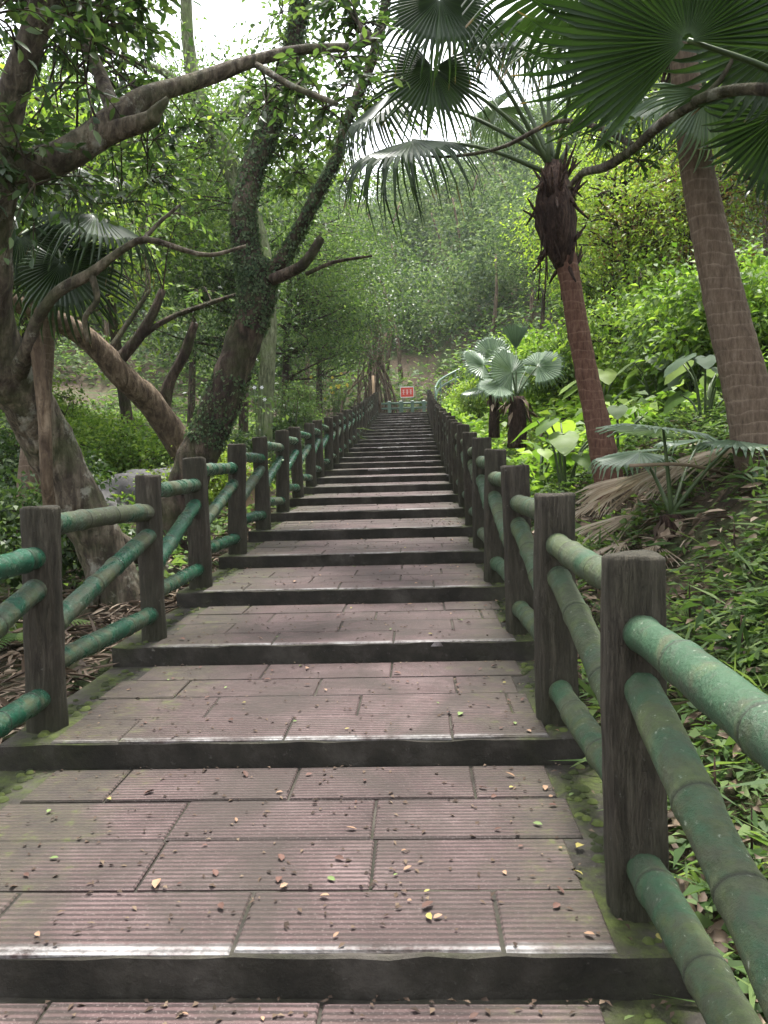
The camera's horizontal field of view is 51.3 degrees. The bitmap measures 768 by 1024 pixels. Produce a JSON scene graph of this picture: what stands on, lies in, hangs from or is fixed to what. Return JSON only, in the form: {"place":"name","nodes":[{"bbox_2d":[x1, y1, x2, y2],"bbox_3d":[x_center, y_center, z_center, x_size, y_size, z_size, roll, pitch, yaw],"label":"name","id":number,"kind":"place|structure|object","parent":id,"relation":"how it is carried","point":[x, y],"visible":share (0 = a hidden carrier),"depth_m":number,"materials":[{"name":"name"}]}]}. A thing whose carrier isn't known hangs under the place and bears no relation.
{"place":"outdoors","nodes":[
{"label":"outdoors","id":0,"kind":"place"},
{"bbox_2d":[0,0,580,202],"label":"sky","id":1,"kind":"structure","parent":0,"point":[216,11],"materials":[{"name":"white"}]},
{"bbox_2d":[0,150,767,1019],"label":"ground","id":2,"kind":"structure","parent":0,"point":[410,366],"depth_m":6.34,"materials":[{"name":"soil"}]},
{"bbox_2d":[0,618,102,649],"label":"fern","id":3,"kind":"object","parent":2,"relation":"on","point":[10,637],"visible":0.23,"depth_m":5.00,"materials":[{"name":"green plant"}]},
{"bbox_2d":[0,409,129,500],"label":"shrub","id":4,"kind":"object","parent":2,"relation":"on","point":[9,462],"visible":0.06,"depth_m":8.40,"materials":[{"name":"green plant"}]},
{"bbox_2d":[9,373,139,450],"bbox_3d":[-5.415,-1.244,13.463,2.261,2.354,2.516,-2,2,-7],"label":"shrub","id":5,"kind":"object","parent":2,"relation":"on","point":[68,411],"visible":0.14,"depth_m":13.43,"materials":[{"name":"green plant"}]},
{"bbox_2d":[1,436,157,505],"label":"clearing plants","id":6,"kind":"object","parent":2,"relation":"on","point":[122,496],"visible":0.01,"depth_m":10.42,"materials":[{"name":"green plant"}]},
{"bbox_2d":[12,167,153,503],"bbox_3d":[-3.024,-1.408,7.728,2.017,4.451,2.243,-1,2,2],"label":"fan palm","id":7,"kind":"object","parent":2,"relation":"on","point":[46,274],"visible":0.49,"depth_m":6.79,"materials":[{"name":"plant"}]},
{"bbox_2d":[0,470,166,594],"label":"shrub","id":8,"kind":"object","parent":2,"relation":"on","point":[10,535],"visible":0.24,"depth_m":6.44,"materials":[{"name":"green plant"}]},
{"bbox_2d":[1,39,223,338],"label":"tree","id":9,"kind":"object","parent":2,"relation":"on","point":[26,318],"visible":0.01,"depth_m":16.43,"materials":[{"name":"green plant"}]},
{"bbox_2d":[101,491,126,505],"bbox_3d":[-3.714,0.047,10.430,0.922,0.640,0.894,-3,3,-24],"label":"boulder","id":10,"kind":"object","parent":2,"relation":"on","point":[108,494],"visible":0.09,"depth_m":10.35,"materials":[{"name":"grey stone"}]},
{"bbox_2d":[0,29,231,379],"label":"tree","id":11,"kind":"object","parent":2,"relation":"on","point":[36,99],"visible":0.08,"depth_m":11.25,"materials":[{"name":"green plant"}]},
{"bbox_2d":[67,405,172,478],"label":"shrub","id":12,"kind":"object","parent":2,"relation":"on","point":[121,444],"visible":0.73,"depth_m":12.09,"materials":[{"name":"green plant"}]},
{"bbox_2d":[98,468,171,504],"bbox_3d":[-3.323,-0.144,11.021,1.541,0.925,1.305,-2,3,-20],"label":"boulder","id":13,"kind":"object","parent":2,"relation":"on","point":[122,483],"visible":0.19,"depth_m":10.56,"materials":[{"name":"grey stone"}]},
{"bbox_2d":[0,511,274,743],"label":"bamboo litter","id":14,"kind":"object","parent":2,"relation":"on","point":[111,613],"visible":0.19,"depth_m":5.01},
{"bbox_2d":[13,184,269,488],"bbox_3d":[-3.360,-2.029,9.189,4.048,3.784,2.540,-1,2,2],"label":"leaning tree","id":15,"kind":"object","parent":2,"relation":"on","point":[150,402],"visible":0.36,"depth_m":9.10,"materials":[{"name":"beige plant"}]},
{"bbox_2d":[0,21,285,454],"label":"tree","id":16,"kind":"object","parent":2,"relation":"on","point":[124,403],"visible":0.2,"depth_m":14.29,"materials":[{"name":"green plant"}]},
{"bbox_2d":[0,389,323,619],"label":"undergrowth","id":17,"kind":"object","parent":2,"relation":"on","point":[178,560],"visible":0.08,"depth_m":16.29,"materials":[{"name":"green plant"}]},
{"bbox_2d":[0,392,378,737],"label":"bamboo rail fence","id":18,"kind":"object","parent":2,"relation":"on","point":[42,608],"visible":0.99,"depth_m":4.50,"materials":[{"name":"green wood"}]},
{"bbox_2d":[115,70,283,426],"bbox_3d":[-6.398,-7.309,23.763,8.195,10.653,6.504,-1,2,15],"label":"tree","id":19,"kind":"object","parent":2,"relation":"on","point":[191,387],"visible":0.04,"depth_m":24.03,"materials":[{"name":"green plant"}]},
{"bbox_2d":[122,437,282,517],"bbox_3d":[-2.194,-0.301,9.652,1.830,1.551,1.644,-2,3,-19],"label":"shrub","id":20,"kind":"object","parent":2,"relation":"on","point":[219,487],"visible":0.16,"depth_m":9.48,"materials":[{"name":"green plant"}]},
{"bbox_2d":[0,0,409,617],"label":"fig tree","id":21,"kind":"object","parent":2,"relation":"on","point":[40,426],"visible":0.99,"depth_m":5.09,"materials":[{"name":"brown plant"}]},
{"bbox_2d":[128,167,290,334],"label":"tree","id":22,"kind":"object","parent":2,"relation":"on","point":[203,293],"visible":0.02,"depth_m":30.90,"materials":[{"name":"green plant"}]},
{"bbox_2d":[131,424,290,490],"bbox_3d":[-2.683,-0.593,12.630,2.403,1.596,2.073,0,3,24],"label":"shrub","id":23,"kind":"object","parent":2,"relation":"on","point":[240,439],"visible":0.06,"depth_m":12.27,"materials":[{"name":"green plant"}]},
{"bbox_2d":[56,0,366,489],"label":"mossy tree","id":24,"kind":"object","parent":2,"relation":"on","point":[190,64],"visible":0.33,"depth_m":12.89,"materials":[{"name":"green plant"}]},
{"bbox_2d":[98,82,345,442],"bbox_3d":[-3.448,-4.749,16.971,5.704,8.656,5.179,0,3,26],"label":"tree","id":25,"kind":"object","parent":2,"relation":"on","point":[229,284],"visible":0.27,"depth_m":16.69,"materials":[{"name":"green plant"}]},
{"bbox_2d":[246,462,254,512],"bbox_3d":[-1.669,-0.081,9.835,0.439,1.245,0.652,-1,2,2],"label":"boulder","id":26,"kind":"object","parent":2,"relation":"on","point":[249,500],"depth_m":9.59,"materials":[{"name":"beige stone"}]},
{"bbox_2d":[235,386,288,436],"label":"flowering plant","id":27,"kind":"object","parent":2,"relation":"on","point":[264,408],"visible":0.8,"depth_m":12.05,"materials":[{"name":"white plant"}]},
{"bbox_2d":[248,392,309,473],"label":"shrub","id":28,"kind":"object","parent":2,"relation":"on","point":[294,414],"visible":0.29,"depth_m":15.71,"materials":[{"name":"green plant"}]},
{"bbox_2d":[161,0,425,558],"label":"forked tree","id":29,"kind":"object","parent":2,"relation":"on","point":[260,277],"visible":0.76,"depth_m":7.90,"materials":[{"name":"green plant"}]},
{"bbox_2d":[274,380,325,444],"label":"shrub","id":30,"kind":"object","parent":2,"relation":"on","point":[310,406],"visible":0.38,"depth_m":19.94,"materials":[{"name":"green plant"}]},
{"bbox_2d":[189,165,416,412],"bbox_3d":[-2.037,-5.621,22.128,5.630,8.402,6.200,0,3,31],"label":"tree","id":31,"kind":"object","parent":2,"relation":"on","point":[320,293],"visible":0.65,"depth_m":22.08,"materials":[{"name":"green plant"}]},
{"bbox_2d":[305,372,358,416],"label":"shrub","id":32,"kind":"object","parent":2,"relation":"on","point":[339,387],"visible":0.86,"depth_m":21.92,"materials":[{"name":"green plant"}]},
{"bbox_2d":[257,204,425,416],"bbox_3d":[-1.516,-6.625,27.603,5.630,8.404,6.200,0,3,29],"label":"tree","id":33,"kind":"object","parent":2,"relation":"on","point":[318,382],"visible":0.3,"depth_m":27.69,"materials":[{"name":"green plant"}]},
{"bbox_2d":[0,412,705,1023],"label":"stairway","id":34,"kind":"object","parent":2,"relation":"on","point":[106,966],"visible":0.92,"depth_m":2.72,"materials":[{"name":"stone"}]},
{"bbox_2d":[152,878,160,887],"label":"fallen leaf","id":35,"kind":"object","parent":34,"relation":"on","point":[155,882],"visible":1,"depth_m":2.27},
{"bbox_2d":[212,869,218,875],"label":"fallen leaf","id":36,"kind":"object","parent":34,"relation":"on","point":[215,871],"visible":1,"depth_m":2.32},
{"bbox_2d":[217,902,223,908],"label":"fallen leaf","id":37,"kind":"object","parent":34,"relation":"on","point":[220,904],"visible":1,"depth_m":2.15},
{"bbox_2d":[278,854,284,860],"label":"fallen leaf","id":38,"kind":"object","parent":34,"relation":"on","point":[281,856],"visible":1,"depth_m":2.40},
{"bbox_2d":[4,426,673,1023],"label":"leaf crumbs","id":39,"kind":"object","parent":34,"relation":"on","point":[286,924],"visible":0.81,"depth_m":2.48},
{"bbox_2d":[0,476,677,1023],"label":"moss","id":40,"kind":"object","parent":34,"relation":"on","point":[580,814],"visible":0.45,"depth_m":3.06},
{"bbox_2d":[381,400,426,412],"bbox_3d":[1.018,-4.379,34.814,2.250,0.920,0.140,-1,2,2],"label":"metal barrier","id":41,"kind":"object","parent":34,"relation":"on","point":[412,407],"visible":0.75,"depth_m":34.76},
{"bbox_2d":[400,387,413,411],"bbox_3d":[1.007,-4.807,34.456,0.585,1.166,0.056,-1,2,2],"label":"sign","id":42,"kind":"object","parent":34,"relation":"on","point":[406,392],"visible":0.97,"depth_m":34.42,"materials":[{"name":"red paint"}]},
{"bbox_2d":[422,901,432,907],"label":"fallen leaf","id":43,"kind":"object","parent":34,"relation":"on","point":[425,903],"visible":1,"depth_m":2.12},
{"bbox_2d":[426,912,431,918],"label":"fallen leaf","id":44,"kind":"object","parent":34,"relation":"on","point":[429,915],"visible":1,"depth_m":2.07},
{"bbox_2d":[469,1012,477,1017],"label":"fallen leaf","id":45,"kind":"object","parent":34,"relation":"on","point":[473,1014],"visible":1,"depth_m":1.85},
{"bbox_2d":[553,902,559,907],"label":"fallen leaf","id":46,"kind":"object","parent":34,"relation":"on","point":[556,904],"visible":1,"depth_m":2.10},
{"bbox_2d":[372,376,374,393],"bbox_3d":[-0.429,-4.535,32.364,0.110,1.951,0.099,-2,3,-20],"label":"wooden pole","id":47,"kind":"object","parent":2,"relation":"on","point":[373,384],"visible":0.43,"depth_m":32.30,"materials":[{"name":"brown wood"}]},
{"bbox_2d":[277,205,474,412],"bbox_3d":[-1.109,-8.379,35.036,10.398,8.986,8.988,-1,2,2],"label":"banyan tree","id":48,"kind":"object","parent":2,"relation":"on","point":[388,387],"visible":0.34,"depth_m":35.51,"materials":[{"name":"green plant"}]},
{"bbox_2d":[14,76,761,397],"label":"forest","id":49,"kind":"object","parent":2,"relation":"on","point":[480,245],"depth_m":47.34,"materials":[{"name":"plant"}]},
{"bbox_2d":[14,160,762,412],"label":"hillside undergrowth","id":50,"kind":"object","parent":2,"relation":"on","point":[521,312],"visible":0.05,"depth_m":37.97,"materials":[{"name":"green plant"}]},
{"bbox_2d":[434,369,465,403],"bbox_3d":[2.627,-4.707,31.749,0.944,3.084,4.012,0,3,33],"label":"metal handrail","id":51,"kind":"object","parent":2,"relation":"on","point":[439,388],"visible":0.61,"depth_m":31.83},
{"bbox_2d":[431,373,488,420],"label":"shrub","id":52,"kind":"object","parent":2,"relation":"on","point":[473,406],"visible":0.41,"depth_m":18.65,"materials":[{"name":"green plant"}]},
{"bbox_2d":[450,360,491,404],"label":"shrub","id":53,"kind":"object","parent":2,"relation":"on","point":[461,377],"visible":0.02,"depth_m":23.83,"materials":[{"name":"green plant"}]},
{"bbox_2d":[458,336,530,437],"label":"young fan palm","id":54,"kind":"object","parent":2,"relation":"on","point":[477,356],"visible":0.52,"depth_m":12.23,"materials":[{"name":"plant"}]},
{"bbox_2d":[338,0,669,508],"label":"fan palm","id":55,"kind":"object","parent":2,"relation":"on","point":[444,86],"visible":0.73,"depth_m":6.85,"materials":[{"name":"green plant"}]},
{"bbox_2d":[448,319,559,402],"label":"shrub","id":56,"kind":"object","parent":2,"relation":"on","point":[506,340],"visible":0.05,"depth_m":16.15,"materials":[{"name":"green plant"}]},
{"bbox_2d":[474,320,568,447],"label":"young fan palm","id":57,"kind":"object","parent":2,"relation":"on","point":[499,385],"visible":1,"depth_m":10.90,"materials":[{"name":"plant"}]},
{"bbox_2d":[465,185,592,339],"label":"tree","id":58,"kind":"object","parent":2,"relation":"on","point":[523,272],"visible":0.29,"depth_m":26.80,"materials":[{"name":"green plant"}]},
{"bbox_2d":[517,448,553,492],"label":"taro plant","id":59,"kind":"object","parent":2,"relation":"on","point":[541,455],"visible":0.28,"depth_m":8.77,"materials":[{"name":"green plant"}]},
{"bbox_2d":[531,505,584,539],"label":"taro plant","id":60,"kind":"object","parent":2,"relation":"on","point":[577,525],"visible":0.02,"depth_m":6.45,"materials":[{"name":"green plant"}]},
{"bbox_2d":[505,319,618,410],"bbox_3d":[3.181,-2.183,13.258,2.488,2.140,2.884,-3,3,-32],"label":"shrub","id":61,"kind":"object","parent":2,"relation":"on","point":[553,390],"visible":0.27,"depth_m":13.28,"materials":[{"name":"green plant"}]},
{"bbox_2d":[510,417,619,492],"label":"taro plant","id":62,"kind":"object","parent":2,"relation":"on","point":[563,437],"visible":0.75,"depth_m":7.89,"materials":[{"name":"green plant"}]},
{"bbox_2d":[493,154,671,327],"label":"tree","id":63,"kind":"object","parent":2,"relation":"on","point":[579,264],"visible":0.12,"depth_m":17.00,"materials":[{"name":"green plant"}]},
{"bbox_2d":[408,58,767,189],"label":"slender tree","id":64,"kind":"object","parent":2,"relation":"on","point":[713,92],"visible":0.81,"depth_m":5.15,"materials":[{"name":"brown plant"}]},
{"bbox_2d":[538,264,648,387],"bbox_3d":[3.514,-2.563,12.788,1.698,2.521,2.048,1,3,41],"label":"shrub","id":65,"kind":"object","parent":2,"relation":"on","point":[586,294],"visible":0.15,"depth_m":12.53,"materials":[{"name":"green plant"}]},
{"bbox_2d":[559,368,627,413],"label":"taro plant","id":66,"kind":"object","parent":2,"relation":"on","point":[607,377],"visible":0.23,"depth_m":10.25,"materials":[{"name":"green plant"}]},
{"bbox_2d":[427,390,767,1023],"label":"bamboo rail fence","id":67,"kind":"object","parent":2,"relation":"on","point":[637,747],"visible":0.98,"depth_m":2.02,"materials":[{"name":"green wood"}]},
{"bbox_2d":[575,493,622,519],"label":"dead frond","id":68,"kind":"object","parent":2,"relation":"on","point":[589,506],"visible":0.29,"depth_m":6.45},
{"bbox_2d":[575,477,626,518],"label":"dead frond","id":69,"kind":"object","parent":2,"relation":"on","point":[593,493],"visible":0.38,"depth_m":6.51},
{"bbox_2d":[439,251,767,494],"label":"ground cover","id":70,"kind":"object","parent":2,"relation":"on","point":[564,409],"visible":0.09,"depth_m":10.52,"materials":[{"name":"green plant"}]},
{"bbox_2d":[544,72,674,287],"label":"tree","id":71,"kind":"object","parent":2,"relation":"on","point":[595,134],"visible":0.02,"depth_m":26.59,"materials":[{"name":"green plant"}]},
{"bbox_2d":[498,96,723,319],"bbox_3d":[6.266,-7.838,21.645,6.244,7.157,4.956,-1,2,12],"label":"tree","id":72,"kind":"object","parent":2,"relation":"on","point":[595,152],"visible":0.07,"depth_m":21.37,"materials":[{"name":"green plant"}]},
{"bbox_2d":[461,0,767,476],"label":"fan palm","id":73,"kind":"object","parent":2,"relation":"on","point":[742,370],"visible":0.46,"depth_m":4.91,"materials":[{"name":"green plant"}]},
{"bbox_2d":[575,509,654,549],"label":"dead frond","id":74,"kind":"object","parent":2,"relation":"on","point":[615,520],"visible":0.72,"depth_m":5.64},
{"bbox_2d":[586,476,644,514],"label":"dead frond","id":75,"kind":"object","parent":2,"relation":"on","point":[611,487],"visible":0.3,"depth_m":6.03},
{"bbox_2d":[573,404,664,451],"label":"taro plant","id":76,"kind":"object","parent":2,"relation":"on","point":[617,413],"visible":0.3,"depth_m":7.50,"materials":[{"name":"green plant"}]},
{"bbox_2d":[595,532,644,554],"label":"dead frond","id":77,"kind":"object","parent":2,"relation":"on","point":[606,548],"visible":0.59,"depth_m":5.33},
{"bbox_2d":[479,110,766,356],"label":"tree","id":78,"kind":"object","parent":2,"relation":"on","point":[626,192],"visible":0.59,"depth_m":11.74,"materials":[{"name":"green plant"}]},
{"bbox_2d":[504,387,767,1008],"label":"grass","id":79,"kind":"structure","parent":2,"relation":"on","point":[731,963],"depth_m":3.46,"materials":[{"name":"green plant"}]},
{"bbox_2d":[510,0,767,209],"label":"fan palm","id":80,"kind":"object","parent":2,"relation":"on","point":[622,54],"visible":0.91,"depth_m":3.96,"materials":[{"name":"plant"}]},
{"bbox_2d":[544,61,742,210],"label":"tree","id":81,"kind":"object","parent":2,"relation":"on","point":[652,89],"visible":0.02,"depth_m":14.54,"materials":[{"name":"green plant"}]},
{"bbox_2d":[623,398,664,442],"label":"taro plant","id":82,"kind":"object","parent":2,"relation":"on","point":[634,413],"visible":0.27,"depth_m":8.13,"materials":[{"name":"green plant"}]},
{"bbox_2d":[545,247,747,392],"bbox_3d":[3.603,-2.446,11.027,2.745,2.600,2.467,-1,2,8],"label":"shrub","id":83,"kind":"object","parent":2,"relation":"on","point":[602,321],"visible":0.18,"depth_m":10.74,"materials":[{"name":"green plant"}]},
{"bbox_2d":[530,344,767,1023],"bbox_3d":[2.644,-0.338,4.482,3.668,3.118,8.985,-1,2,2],"label":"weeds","id":84,"kind":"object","parent":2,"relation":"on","point":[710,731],"visible":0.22,"depth_m":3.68,"materials":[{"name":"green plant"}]},
{"bbox_2d":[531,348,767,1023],"bbox_3d":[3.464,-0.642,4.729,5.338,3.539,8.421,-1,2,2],"label":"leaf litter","id":85,"kind":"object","parent":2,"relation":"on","point":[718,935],"visible":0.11,"depth_m":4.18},
{"bbox_2d":[610,354,693,410],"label":"taro plant","id":86,"kind":"object","parent":2,"relation":"on","point":[634,377],"visible":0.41,"depth_m":9.18,"materials":[{"name":"green plant"}]},
{"bbox_2d":[615,458,701,500],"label":"dead frond","id":87,"kind":"object","parent":2,"relation":"on","point":[647,476],"visible":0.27,"depth_m":5.68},
{"bbox_2d":[643,536,683,567],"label":"dead frond","id":88,"kind":"object","parent":2,"relation":"on","point":[652,548],"visible":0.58,"depth_m":4.86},
{"bbox_2d":[575,129,767,293],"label":"tree","id":89,"kind":"object","parent":2,"relation":"on","point":[726,198],"visible":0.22,"depth_m":11.81,"materials":[{"name":"green plant"}]},
{"bbox_2d":[588,423,767,549],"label":"young fan palm","id":90,"kind":"object","parent":2,"relation":"on","point":[620,460],"visible":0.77,"depth_m":5.18,"materials":[{"name":"plant"}]},
{"bbox_2d":[666,550,689,563],"bbox_3d":[1.616,0.289,4.936,0.054,0.148,0.608,-3,3,-32],"label":"fallen stick","id":91,"kind":"object","parent":2,"relation":"on","point":[675,558],"visible":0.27,"depth_m":4.73,"materials":[{"name":"wood"}]},
{"bbox_2d":[629,462,732,474],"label":"dead frond","id":92,"kind":"object","parent":2,"relation":"on","point":[673,464],"visible":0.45,"depth_m":5.05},
{"bbox_2d":[602,278,760,394],"bbox_3d":[3.747,-1.917,9.236,2.281,1.737,2.644,-2,2,-11],"label":"shrub","id":93,"kind":"object","parent":2,"relation":"on","point":[644,340],"visible":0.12,"depth_m":9.47,"materials":[{"name":"green plant"}]},
{"bbox_2d":[638,455,730,501],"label":"dead frond","id":94,"kind":"object","parent":2,"relation":"on","point":[646,487],"visible":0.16,"depth_m":5.66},
{"bbox_2d":[657,353,716,399],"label":"taro plant","id":95,"kind":"object","parent":2,"relation":"on","point":[668,386],"visible":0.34,"depth_m":8.52,"materials":[{"name":"green plant"}]},
{"bbox_2d":[666,581,707,638],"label":"weed tuft","id":96,"kind":"object","parent":2,"relation":"on","point":[689,613],"visible":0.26,"depth_m":3.89,"materials":[{"name":"green plant"}]},
{"bbox_2d":[614,233,767,387],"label":"shrub","id":97,"kind":"object","parent":2,"relation":"on","point":[756,289],"visible":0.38,"depth_m":8.18,"materials":[{"name":"green plant"}]},
{"bbox_2d":[663,353,723,428],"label":"taro plant","id":98,"kind":"object","parent":2,"relation":"on","point":[680,366],"visible":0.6,"depth_m":6.58,"materials":[{"name":"green plant"}]},
{"bbox_2d":[635,52,767,233],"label":"tree","id":99,"kind":"object","parent":2,"relation":"on","point":[748,199],"visible":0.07,"depth_m":11.16,"materials":[{"name":"green plant"}]},
{"bbox_2d":[671,448,732,483],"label":"dead frond","id":100,"kind":"object","parent":2,"relation":"on","point":[699,456],"visible":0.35,"depth_m":5.40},
{"bbox_2d":[688,489,726,536],"bbox_3d":[2.097,-0.066,4.986,0.528,0.430,0.032,-3,3,-23],"label":"fallen stick","id":101,"kind":"object","parent":2,"relation":"on","point":[691,532],"visible":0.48,"depth_m":4.92,"materials":[{"name":"wood"}]},
{"bbox_2d":[672,590,747,598],"bbox_3d":[1.628,0.421,3.996,0.038,0.122,0.632,-2,2,-14],"label":"fallen stick","id":102,"kind":"object","parent":2,"relation":"on","point":[703,593],"visible":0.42,"depth_m":4.05,"materials":[{"name":"wood"}]},
{"bbox_2d":[667,757,764,869],"bbox_3d":[1.117,0.975,2.662,0.605,0.370,0.613,1,3,43],"label":"weed tuft","id":103,"kind":"object","parent":2,"relation":"on","point":[729,805],"visible":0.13,"depth_m":2.58,"materials":[{"name":"green plant"}]},
{"bbox_2d":[679,521,755,580],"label":"weed tuft","id":104,"kind":"object","parent":2,"relation":"on","point":[742,564],"visible":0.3,"depth_m":4.08,"materials":[{"name":"green plant"}]},
{"bbox_2d":[667,616,767,690],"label":"weed tuft","id":105,"kind":"object","parent":2,"relation":"on","point":[745,664],"visible":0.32,"depth_m":3.28,"materials":[{"name":"green plant"}]},
{"bbox_2d":[674,807,767,877],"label":"weed tuft","id":106,"kind":"object","parent":2,"relation":"on","point":[763,872],"visible":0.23,"depth_m":2.30,"materials":[{"name":"green plant"}]},
{"bbox_2d":[703,450,767,497],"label":"weed tuft","id":107,"kind":"object","parent":2,"relation":"on","point":[760,472],"visible":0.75,"depth_m":4.63,"materials":[{"name":"green plant"}]},
{"bbox_2d":[716,158,767,257],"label":"tree","id":108,"kind":"object","parent":2,"relation":"on","point":[765,252],"depth_m":18.38,"materials":[{"name":"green plant"}]}
]}

